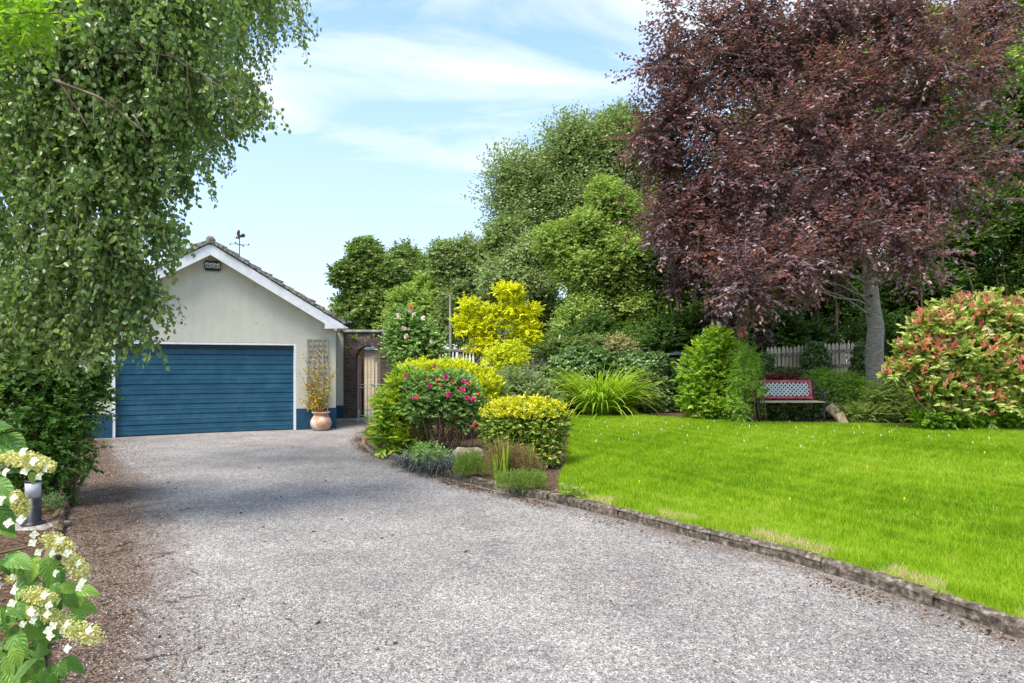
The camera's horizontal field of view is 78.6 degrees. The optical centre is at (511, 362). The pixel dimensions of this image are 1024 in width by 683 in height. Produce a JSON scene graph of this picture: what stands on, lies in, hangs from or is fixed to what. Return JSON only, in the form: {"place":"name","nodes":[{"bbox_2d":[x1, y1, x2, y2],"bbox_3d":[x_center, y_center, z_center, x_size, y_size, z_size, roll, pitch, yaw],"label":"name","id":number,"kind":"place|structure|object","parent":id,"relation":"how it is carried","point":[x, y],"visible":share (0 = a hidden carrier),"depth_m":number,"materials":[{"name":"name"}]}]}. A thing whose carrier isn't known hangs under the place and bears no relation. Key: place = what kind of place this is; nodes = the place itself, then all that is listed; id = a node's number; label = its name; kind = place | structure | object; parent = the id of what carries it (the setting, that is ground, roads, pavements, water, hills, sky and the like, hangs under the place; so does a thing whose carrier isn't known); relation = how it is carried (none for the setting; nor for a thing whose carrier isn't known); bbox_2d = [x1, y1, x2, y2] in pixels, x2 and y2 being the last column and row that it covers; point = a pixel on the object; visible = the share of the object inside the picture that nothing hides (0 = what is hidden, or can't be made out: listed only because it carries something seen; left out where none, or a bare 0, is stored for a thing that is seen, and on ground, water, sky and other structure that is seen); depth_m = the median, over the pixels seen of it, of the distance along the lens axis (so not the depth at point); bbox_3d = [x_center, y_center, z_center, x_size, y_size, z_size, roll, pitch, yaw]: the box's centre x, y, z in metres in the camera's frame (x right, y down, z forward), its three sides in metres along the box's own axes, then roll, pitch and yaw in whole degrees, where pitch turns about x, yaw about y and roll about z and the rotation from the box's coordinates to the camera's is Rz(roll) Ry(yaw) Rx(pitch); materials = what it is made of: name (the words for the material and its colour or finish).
{"place":"outdoors","nodes":[
{"label":"outdoors","id":0,"kind":"place"},
{"bbox_2d":[0,440,95,664],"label":"border soil","id":1,"kind":"structure","parent":0,"point":[7,542],"depth_m":5.33,"materials":[{"name":"brown soil"}]},
{"bbox_2d":[15,520,70,530],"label":"paving slab","id":2,"kind":"structure","parent":1,"relation":"on","point":[39,527],"depth_m":5.91,"materials":[{"name":"stone"}]},
{"bbox_2d":[20,479,45,526],"bbox_3d":[-4.593,1.337,6.000,0.200,0.427,0.200,0,0,0],"label":"bollard light","id":3,"kind":"object","parent":2,"relation":"on","point":[34,496],"visible":0.74,"depth_m":5.95,"materials":[{"name":"grey metal"}]},
{"bbox_2d":[0,420,106,682],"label":"climbing hydrangea","id":4,"kind":"object","parent":1,"relation":"on","point":[36,612],"visible":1,"depth_m":1.67,"materials":[{"name":"green plant"}]},
{"bbox_2d":[41,491,70,514],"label":"shrub","id":5,"kind":"object","parent":1,"relation":"on","point":[54,501],"visible":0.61,"depth_m":6.50,"materials":[{"name":"green plant"}]},
{"bbox_2d":[0,295,123,504],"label":"hawthorn bush","id":6,"kind":"object","parent":1,"relation":"on","point":[61,427],"visible":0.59,"depth_m":6.82,"materials":[{"name":"green plant"}]},
{"bbox_2d":[0,0,321,387],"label":"birch tree","id":7,"kind":"object","parent":1,"relation":"on","point":[116,105],"visible":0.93,"depth_m":5.57,"materials":[{"name":"green plant"}]},
{"bbox_2d":[0,0,103,70],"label":"maple sprig","id":8,"kind":"object","parent":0,"point":[16,27],"visible":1,"depth_m":4.42,"materials":[{"name":"green plant"}]},
{"bbox_2d":[365,411,374,416],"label":"back path","id":9,"kind":"structure","parent":0,"point":[370,413],"depth_m":19.31,"materials":[{"name":"concrete"}]},
{"bbox_2d":[359,348,364,416],"bbox_3d":[-4.260,0.600,17.760,0.120,2.000,0.120,0,0,0],"label":"timber post","id":10,"kind":"object","parent":9,"relation":"on","point":[362,382],"visible":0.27,"depth_m":17.70,"materials":[{"name":"brown wood"}]},
{"bbox_2d":[364,347,379,410],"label":"cream shed","id":11,"kind":"structure","parent":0,"point":[370,368],"depth_m":20.47,"materials":[{"name":"beige paint"}]},
{"bbox_2d":[365,355,374,409],"bbox_3d":[-4.725,0.650,20.484,0.450,1.800,0.028,0,0,0],"label":"door","id":12,"kind":"structure","parent":11,"relation":"in","point":[370,360],"depth_m":20.47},
{"bbox_2d":[0,363,850,421],"bbox_3d":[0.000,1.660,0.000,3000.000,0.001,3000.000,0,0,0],"label":"ground","id":13,"kind":"structure","parent":0,"point":[59,366],"depth_m":22.48,"materials":[{"name":"brown soil"}]},
{"bbox_2d":[323,234,410,346],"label":"broadleaf tree","id":14,"kind":"object","parent":13,"relation":"on","point":[365,273],"visible":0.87,"depth_m":35.20,"materials":[{"name":"green plant"}]},
{"bbox_2d":[385,235,429,280],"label":"broadleaf tree","id":15,"kind":"object","parent":13,"relation":"on","point":[408,254],"visible":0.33,"depth_m":37.26,"materials":[{"name":"green plant"}]},
{"bbox_2d":[370,267,472,348],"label":"broadleaf tree","id":16,"kind":"object","parent":13,"relation":"on","point":[419,289],"visible":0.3,"depth_m":28.35,"materials":[{"name":"green plant"}]},
{"bbox_2d":[0,0,1000,362],"label":"sky","id":17,"kind":"structure","parent":0,"point":[393,111],"materials":[{"name":"blue"}]},
{"bbox_2d":[11,423,1023,682],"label":"driveway","id":18,"kind":"structure","parent":0,"point":[395,555],"depth_m":4.37,"materials":[{"name":"grey gravel"}]},
{"bbox_2d":[28,491,72,656],"bbox_3d":[-3.687,1.560,5.024,0.223,0.121,6.345,0,0,-32],"label":"border edging","id":19,"kind":"object","parent":18,"relation":"on","point":[59,519],"visible":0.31,"depth_m":5.97,"materials":[{"name":"grey stone"}]},
{"bbox_2d":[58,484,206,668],"bbox_3d":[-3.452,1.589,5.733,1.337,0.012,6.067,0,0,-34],"label":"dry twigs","id":20,"kind":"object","parent":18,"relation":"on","point":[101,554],"visible":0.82,"depth_m":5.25,"materials":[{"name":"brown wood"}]},
{"bbox_2d":[0,436,311,682],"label":"leaf litter","id":21,"kind":"object","parent":18,"relation":"on","point":[128,569],"visible":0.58,"depth_m":4.98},
{"bbox_2d":[79,236,353,438],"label":"garage","id":22,"kind":"structure","parent":18,"relation":"on","point":[235,348],"depth_m":14.21,"materials":[{"name":"white paint"}]},
{"bbox_2d":[116,346,292,435],"bbox_3d":[-6.850,0.597,14.159,3.603,1.994,0.060,0,0,-25],"label":"garage door","id":23,"kind":"structure","parent":22,"relation":"in","point":[204,389],"depth_m":14.11,"materials":[{"name":"blue paint"}]},
{"bbox_2d":[204,261,220,270],"bbox_3d":[-6.721,-2.164,14.044,0.332,0.214,0.077,0,0,-25],"label":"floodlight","id":24,"kind":"object","parent":22,"relation":"attached to","point":[212,265],"visible":1,"depth_m":14.02,"materials":[{"name":"black plastic"}]},
{"bbox_2d":[230,230,248,253],"bbox_3d":[-7.315,-3.136,16.792,0.379,0.833,0.379,0,0,45],"label":"weather vane","id":25,"kind":"object","parent":22,"relation":"on","point":[240,236],"visible":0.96,"depth_m":16.78,"materials":[{"name":"metal"}]},
{"bbox_2d":[307,339,327,411],"bbox_3d":[-4.660,0.315,14.999,0.484,1.730,0.035,0,0,-25],"label":"trellis","id":26,"kind":"object","parent":22,"relation":"attached to","point":[317,361],"visible":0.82,"depth_m":14.98,"materials":[{"name":"brown wood"}]},
{"bbox_2d":[310,411,331,430],"bbox_3d":[-4.507,1.383,14.769,0.490,0.435,0.490,0,0,0],"label":"terracotta pot","id":27,"kind":"object","parent":18,"relation":"on","point":[320,421],"visible":0.98,"depth_m":14.60,"materials":[{"name":"ceramic"}]},
{"bbox_2d":[295,348,338,411],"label":"climbing plant","id":28,"kind":"object","parent":27,"relation":"in","point":[316,397],"visible":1,"depth_m":14.75,"materials":[{"name":"yellow plant"}]},
{"bbox_2d":[336,333,342,417],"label":"return wall","id":29,"kind":"structure","parent":18,"relation":"on","point":[339,375],"depth_m":16.82,"materials":[{"name":"white paint"}]},
{"bbox_2d":[336,417,375,422],"bbox_3d":[-4.000,1.558,16.770,1.500,0.105,0.780,0,0,0],"label":"doorstep","id":30,"kind":"object","parent":18,"relation":"on","point":[353,420],"visible":0.33,"depth_m":16.38,"materials":[{"name":"concrete"}]},
{"bbox_2d":[339,330,398,417],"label":"arch wall","id":31,"kind":"structure","parent":18,"relation":"on","point":[361,341],"depth_m":16.80,"materials":[{"name":"brick"}]},
{"bbox_2d":[357,347,379,416],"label":"gate","id":32,"kind":"structure","parent":31,"relation":"attached to","point":[367,384],"depth_m":16.96,"materials":[{"name":"black metal"}]},
{"bbox_2d":[75,447,991,682],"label":"fallen leaves","id":33,"kind":"object","parent":18,"relation":"on","point":[988,630],"visible":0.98,"depth_m":5.53,"materials":[{"name":"brown plant"}]},
{"bbox_2d":[47,466,1023,682],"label":"loose chippings","id":34,"kind":"object","parent":18,"relation":"on","point":[763,661],"visible":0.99,"depth_m":3.81,"materials":[{"name":"gravel"}]},
{"bbox_2d":[341,431,1015,646],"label":"kerb litter","id":35,"kind":"object","parent":18,"relation":"on","point":[478,489],"visible":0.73,"depth_m":7.06,"materials":[{"name":"brown plant"}]},
{"bbox_2d":[364,439,1023,639],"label":"kerb","id":36,"kind":"structure","parent":18,"relation":"on","point":[915,592],"depth_m":4.98,"materials":[{"name":"stone"}]},
{"bbox_2d":[635,303,743,396],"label":"shaded shrub bank","id":37,"kind":"structure","parent":0,"point":[677,333],"depth_m":17.44,"materials":[{"name":"green plant"}]},
{"bbox_2d":[366,392,1023,628],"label":"flower bed","id":38,"kind":"object","parent":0,"point":[553,474],"visible":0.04,"depth_m":11.21,"materials":[{"name":"soil"}]},
{"bbox_2d":[362,421,371,441],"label":"orange flower plant","id":39,"kind":"object","parent":38,"relation":"on","point":[365,434],"visible":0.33,"depth_m":12.10,"materials":[{"name":"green plant"}]},
{"bbox_2d":[362,363,437,458],"bbox_3d":[-1.886,0.869,10.660,1.384,1.777,1.170,0,0,0],"label":"spotted laurel","id":40,"kind":"object","parent":38,"relation":"on","point":[388,429],"visible":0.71,"depth_m":10.46,"materials":[{"name":"green plant"}]},
{"bbox_2d":[375,303,451,372],"bbox_3d":[-2.450,0.023,15.582,1.979,3.022,1.359,0,0,0],"label":"climbing rose","id":41,"kind":"object","parent":38,"relation":"on","point":[411,333],"visible":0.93,"depth_m":15.34,"materials":[{"name":"green plant"}]},
{"bbox_2d":[381,437,462,480],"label":"blue grey grass clump","id":42,"kind":"object","parent":38,"relation":"on","point":[445,461],"visible":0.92,"depth_m":9.01,"materials":[{"name":"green plant"}]},
{"bbox_2d":[393,364,490,454],"bbox_3d":[-1.156,0.776,10.391,1.625,1.499,0.993,0,0,0],"label":"rose bush","id":43,"kind":"object","parent":38,"relation":"on","point":[458,399],"visible":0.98,"depth_m":10.22,"materials":[{"name":"green plant"}]},
{"bbox_2d":[382,353,504,439],"bbox_3d":[-1.311,0.657,11.983,2.452,1.673,1.364,0,0,0],"label":"golden euonymus","id":44,"kind":"object","parent":38,"relation":"on","point":[488,378],"visible":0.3,"depth_m":11.80,"materials":[{"name":"yellow plant"}]},
{"bbox_2d":[449,294,451,352],"bbox_3d":[-1.915,-0.973,19.501,0.089,2.278,0.083,0,0,23],"label":"wooden pole","id":45,"kind":"object","parent":38,"relation":"on","point":[450,336],"visible":0.65,"depth_m":19.47,"materials":[{"name":"grey wood"}]},
{"bbox_2d":[450,447,484,461],"bbox_3d":[-0.663,1.477,9.357,0.526,0.406,0.404,0,0,0],"label":"boulder","id":46,"kind":"object","parent":38,"relation":"on","point":[475,449],"visible":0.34,"depth_m":9.26,"materials":[{"name":"beige stone"}]},
{"bbox_2d":[451,445,492,477],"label":"heather","id":47,"kind":"object","parent":38,"relation":"on","point":[472,464],"visible":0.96,"depth_m":8.29,"materials":[{"name":"green plant"}]},
{"bbox_2d":[419,210,533,367],"bbox_3d":[-1.030,-2.565,26.924,5.894,7.766,3.351,0,0,0],"label":"broadleaf tree","id":48,"kind":"object","parent":38,"relation":"on","point":[453,265],"visible":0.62,"depth_m":26.40,"materials":[{"name":"green plant"}]},
{"bbox_2d":[475,379,513,435],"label":"mixed border shrub","id":49,"kind":"object","parent":38,"relation":"on","point":[503,393],"visible":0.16,"depth_m":12.10,"materials":[{"name":"green plant"}]},
{"bbox_2d":[448,279,545,365],"bbox_3d":[-0.368,-0.285,15.414,2.450,3.577,1.033,0,0,0],"label":"golden acer","id":50,"kind":"object","parent":38,"relation":"on","point":[473,324],"visible":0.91,"depth_m":15.30,"materials":[{"name":"yellow plant"}]},
{"bbox_2d":[440,349,554,384],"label":"shrub","id":51,"kind":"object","parent":38,"relation":"on","point":[460,352],"depth_m":17.66,"materials":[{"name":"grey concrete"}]},
{"bbox_2d":[480,337,533,374],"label":"shrub","id":52,"kind":"object","parent":38,"relation":"on","point":[507,355],"visible":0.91,"depth_m":14.52,"materials":[{"name":"yellow plant"}]},
{"bbox_2d":[491,432,533,478],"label":"iris clump","id":53,"kind":"object","parent":38,"relation":"on","point":[495,465],"visible":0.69,"depth_m":7.85,"materials":[{"name":"green plant"}]},
{"bbox_2d":[480,436,550,483],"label":"heather","id":54,"kind":"object","parent":38,"relation":"on","point":[518,452],"visible":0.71,"depth_m":7.94,"materials":[{"name":"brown plant"}]},
{"bbox_2d":[471,226,567,372],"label":"broadleaf tree","id":55,"kind":"object","parent":38,"relation":"on","point":[521,265],"visible":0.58,"depth_m":24.17,"materials":[{"name":"green plant"}]},
{"bbox_2d":[490,467,549,495],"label":"heather","id":56,"kind":"object","parent":38,"relation":"on","point":[515,478],"visible":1,"depth_m":7.40,"materials":[{"name":"green plant"}]},
{"bbox_2d":[471,391,575,468],"bbox_3d":[0.161,0.981,8.912,1.524,1.146,0.928,0,0,0],"label":"golden privet","id":57,"kind":"object","parent":38,"relation":"on","point":[544,431],"visible":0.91,"depth_m":8.70,"materials":[{"name":"yellow plant"}]},
{"bbox_2d":[496,361,566,420],"bbox_3d":[0.230,0.669,12.867,1.889,1.412,1.002,0,0,0],"label":"mixed border shrub","id":58,"kind":"object","parent":38,"relation":"on","point":[517,386],"visible":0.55,"depth_m":12.76,"materials":[{"name":"green plant"}]},
{"bbox_2d":[460,91,677,302],"bbox_3d":[2.731,-5.285,27.854,10.318,13.192,5.949,0,0,0],"label":"broadleaf tree","id":59,"kind":"object","parent":38,"relation":"on","point":[550,182],"visible":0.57,"depth_m":27.05,"materials":[{"name":"green plant"}]},
{"bbox_2d":[554,481,587,499],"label":"weedy tuft","id":60,"kind":"object","parent":38,"relation":"on","point":[572,489],"visible":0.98,"depth_m":6.97,"materials":[{"name":"green plant"}]},
{"bbox_2d":[532,331,612,410],"bbox_3d":[1.630,0.239,16.422,2.219,2.119,1.012,0,0,0],"label":"shrub","id":61,"kind":"object","parent":38,"relation":"on","point":[552,346],"visible":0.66,"depth_m":16.23,"materials":[{"name":"green plant"}]},
{"bbox_2d":[533,341,615,413],"bbox_3d":[1.553,0.433,15.323,2.205,1.900,1.524,0,0,0],"label":"ivy mound","id":62,"kind":"object","parent":38,"relation":"on","point":[582,360],"visible":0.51,"depth_m":14.99,"materials":[{"name":"green plant"}]},
{"bbox_2d":[544,358,669,419],"bbox_3d":[2.023,0.888,14.539,3.579,2.168,3.575,0,0,0],"label":"strap leaved clump","id":63,"kind":"object","parent":38,"relation":"on","point":[609,397],"visible":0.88,"depth_m":14.02,"materials":[{"name":"green plant"}]},
{"bbox_2d":[527,309,695,371],"bbox_3d":[3.672,-0.218,19.898,7.186,3.053,2.877,0,0,0],"label":"shrub","id":64,"kind":"object","parent":38,"relation":"on","point":[589,324],"visible":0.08,"depth_m":19.71,"materials":[{"name":"green plant"}]},
{"bbox_2d":[526,172,701,337],"bbox_3d":[3.821,-2.704,22.002,6.685,8.042,3.344,0,0,0],"label":"broadleaf tree","id":65,"kind":"object","parent":38,"relation":"on","point":[593,263],"visible":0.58,"depth_m":21.37,"materials":[{"name":"green plant"}]},
{"bbox_2d":[600,331,641,367],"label":"shrub","id":66,"kind":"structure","parent":38,"relation":"on","point":[614,346],"depth_m":16.07,"materials":[{"name":"plant"}]},
{"bbox_2d":[604,345,683,412],"bbox_3d":[3.181,0.469,15.210,2.124,1.754,1.278,0,0,0],"label":"ivy mound","id":67,"kind":"object","parent":38,"relation":"on","point":[662,368],"visible":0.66,"depth_m":14.88,"materials":[{"name":"green plant"}]},
{"bbox_2d":[645,352,691,409],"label":"picket fence","id":68,"kind":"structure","parent":38,"relation":"on","point":[677,353],"depth_m":15.60,"materials":[{"name":"grey wood"}]},
{"bbox_2d":[635,181,785,323],"bbox_3d":[6.649,-2.558,21.027,5.113,7.736,3.683,0,0,0],"label":"hedge tree","id":69,"kind":"object","parent":38,"relation":"on","point":[650,258],"visible":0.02,"depth_m":20.57,"materials":[{"name":"green plant"}]},
{"bbox_2d":[636,157,790,348],"bbox_3d":[5.614,-2.243,17.257,4.547,7.074,3.196,0,0,0],"label":"tree","id":70,"kind":"object","parent":38,"relation":"on","point":[692,282],"visible":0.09,"depth_m":17.06,"materials":[{"name":"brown plant"}]},
{"bbox_2d":[670,321,771,420],"bbox_3d":[4.296,0.233,12.886,2.070,2.204,1.254,0,0,0],"label":"laurel shrub","id":71,"kind":"object","parent":38,"relation":"on","point":[705,373],"visible":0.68,"depth_m":12.71,"materials":[{"name":"green plant"}]},
{"bbox_2d":[719,343,770,422],"bbox_3d":[4.521,0.416,12.195,0.986,1.651,0.714,0,0,0],"label":"feathery shrub","id":72,"kind":"object","parent":38,"relation":"on","point":[738,406],"visible":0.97,"depth_m":12.13,"materials":[{"name":"green plant"}]},
{"bbox_2d":[708,103,810,320],"bbox_3d":[8.861,-3.852,22.017,4.960,10.326,4.105,0,0,0],"label":"hedge tree","id":73,"kind":"object","parent":38,"relation":"on","point":[755,154],"visible":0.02,"depth_m":21.26,"materials":[{"name":"green plant"}]},
{"bbox_2d":[761,369,807,418],"bbox_3d":[5.828,0.675,13.412,1.007,1.078,0.642,0,0,0],"label":"dark red acer","id":74,"kind":"object","parent":38,"relation":"on","point":[783,375],"visible":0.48,"depth_m":13.32,"materials":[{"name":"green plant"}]},
{"bbox_2d":[767,345,805,393],"bbox_3d":[7.151,0.421,16.032,1.308,1.758,0.135,0,0,0],"label":"picket fence","id":75,"kind":"object","parent":38,"relation":"on","point":[795,353],"visible":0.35,"depth_m":16.00,"materials":[{"name":"grey wood"}]},
{"bbox_2d":[757,351,818,379],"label":"ivy bank","id":76,"kind":"structure","parent":38,"relation":"on","point":[769,359],"depth_m":15.06,"materials":[{"name":"green plant"}]},
{"bbox_2d":[752,380,825,421],"bbox_3d":[5.503,0.770,12.558,1.342,0.831,0.587,0,0,0],"label":"garden bench","id":77,"kind":"object","parent":38,"relation":"on","point":[811,393],"visible":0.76,"depth_m":12.75,"materials":[{"name":"red metal"}]},
{"bbox_2d":[651,0,953,191],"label":"broadleaf tree","id":78,"kind":"object","parent":38,"relation":"on","point":[933,13],"visible":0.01,"depth_m":23.54,"materials":[{"name":"green plant"}]},
{"bbox_2d":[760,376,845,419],"bbox_3d":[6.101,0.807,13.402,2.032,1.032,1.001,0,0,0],"label":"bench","id":79,"kind":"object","parent":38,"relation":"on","point":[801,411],"visible":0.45,"depth_m":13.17,"materials":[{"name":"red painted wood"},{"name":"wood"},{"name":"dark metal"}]},
{"bbox_2d":[601,0,1023,416],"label":"copper beech","id":80,"kind":"object","parent":38,"relation":"on","point":[863,174],"visible":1,"depth_m":12.81,"materials":[{"name":"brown plant"}]},
{"bbox_2d":[799,340,833,374],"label":"ivy clump","id":81,"kind":"object","parent":38,"relation":"on","point":[814,354],"visible":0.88,"depth_m":15.52,"materials":[{"name":"green plant"}]},
{"bbox_2d":[764,78,900,371],"bbox_3d":[10.128,-4.097,20.431,4.412,10.810,4.052,0,0,0],"label":"hedge tree","id":82,"kind":"object","parent":38,"relation":"on","point":[836,311],"visible":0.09,"depth_m":19.92,"materials":[{"name":"green plant"}]},
{"bbox_2d":[798,367,868,416],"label":"feathery shrub","id":83,"kind":"object","parent":38,"relation":"on","point":[849,390],"visible":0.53,"depth_m":13.53,"materials":[{"name":"green plant"}]},
{"bbox_2d":[826,403,840,420],"bbox_3d":[6.671,1.053,12.864,0.430,0.439,0.115,0,0,31],"label":"split log","id":84,"kind":"object","parent":38,"relation":"on","point":[830,411],"visible":0.52,"depth_m":12.88,"materials":[{"name":"brown wood"}]},
{"bbox_2d":[835,412,848,422],"bbox_3d":[6.310,1.096,11.964,0.244,0.304,0.115,0,0,32],"label":"split log","id":85,"kind":"object","parent":38,"relation":"on","point":[840,417],"visible":0.76,"depth_m":11.95,"materials":[{"name":"beige wood"}]},
{"bbox_2d":[824,342,865,404],"bbox_3d":[8.420,0.385,16.032,1.280,1.829,0.135,0,0,0],"label":"picket fence","id":86,"kind":"object","parent":38,"relation":"on","point":[835,351],"visible":0.25,"depth_m":16.00,"materials":[{"name":"grey wood"}]},
{"bbox_2d":[840,338,865,398],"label":"ivy clump","id":87,"kind":"object","parent":38,"relation":"on","point":[857,363],"visible":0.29,"depth_m":15.11,"materials":[{"name":"green plant"}]},
{"bbox_2d":[831,377,926,422],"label":"leafy undergrowth","id":88,"kind":"object","parent":38,"relation":"on","point":[888,405],"visible":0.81,"depth_m":12.46,"materials":[{"name":"green plant"}]},
{"bbox_2d":[846,68,953,390],"bbox_3d":[13.021,-4.290,21.070,4.624,11.205,3.880,0,0,0],"label":"hedge tree","id":89,"kind":"object","parent":38,"relation":"on","point":[891,306],"visible":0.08,"depth_m":20.06,"materials":[{"name":"green plant"}]},
{"bbox_2d":[876,285,1023,429],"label":"photinia","id":90,"kind":"object","parent":38,"relation":"on","point":[984,329],"visible":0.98,"depth_m":10.59,"materials":[{"name":"green plant"}]},
{"bbox_2d":[902,399,1023,429],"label":"ground cover","id":91,"kind":"object","parent":38,"relation":"on","point":[942,422],"visible":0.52,"depth_m":10.71,"materials":[{"name":"green plant"}]},
{"bbox_2d":[907,90,1023,396],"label":"hedge tree","id":92,"kind":"object","parent":38,"relation":"on","point":[985,274],"visible":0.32,"depth_m":19.00,"materials":[{"name":"green plant"}]},
{"bbox_2d":[922,0,1023,256],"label":"broadleaf tree","id":93,"kind":"object","parent":38,"relation":"on","point":[1020,64],"visible":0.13,"depth_m":21.59,"materials":[{"name":"green plant"}]},
{"bbox_2d":[987,72,1023,296],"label":"hedge tree","id":94,"kind":"object","parent":38,"relation":"on","point":[1017,253],"visible":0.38,"depth_m":19.00,"materials":[{"name":"green plant"}]},
{"bbox_2d":[733,325,755,346],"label":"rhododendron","id":95,"kind":"object","parent":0,"point":[745,337],"visible":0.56,"depth_m":13.49,"materials":[{"name":"green plant"}]},
{"bbox_2d":[726,305,843,394],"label":"shaded shrub bank","id":96,"kind":"structure","parent":0,"point":[794,331],"depth_m":17.38,"materials":[{"name":"green plant"}]},
{"bbox_2d":[557,414,1023,617],"bbox_3d":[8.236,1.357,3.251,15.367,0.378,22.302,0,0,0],"label":"lawn","id":97,"kind":"structure","parent":0,"point":[910,572],"depth_m":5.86,"materials":[{"name":"green plant"}]},
{"bbox_2d":[589,421,989,446],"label":"daisies","id":98,"kind":"object","parent":97,"relation":"on","point":[789,421],"visible":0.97,"depth_m":10.62,"materials":[{"name":"white plant"}]},
{"bbox_2d":[837,307,956,400],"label":"shaded shrub bank","id":99,"kind":"structure","parent":0,"point":[857,333],"depth_m":17.49,"materials":[{"name":"green plant"}]}
]}

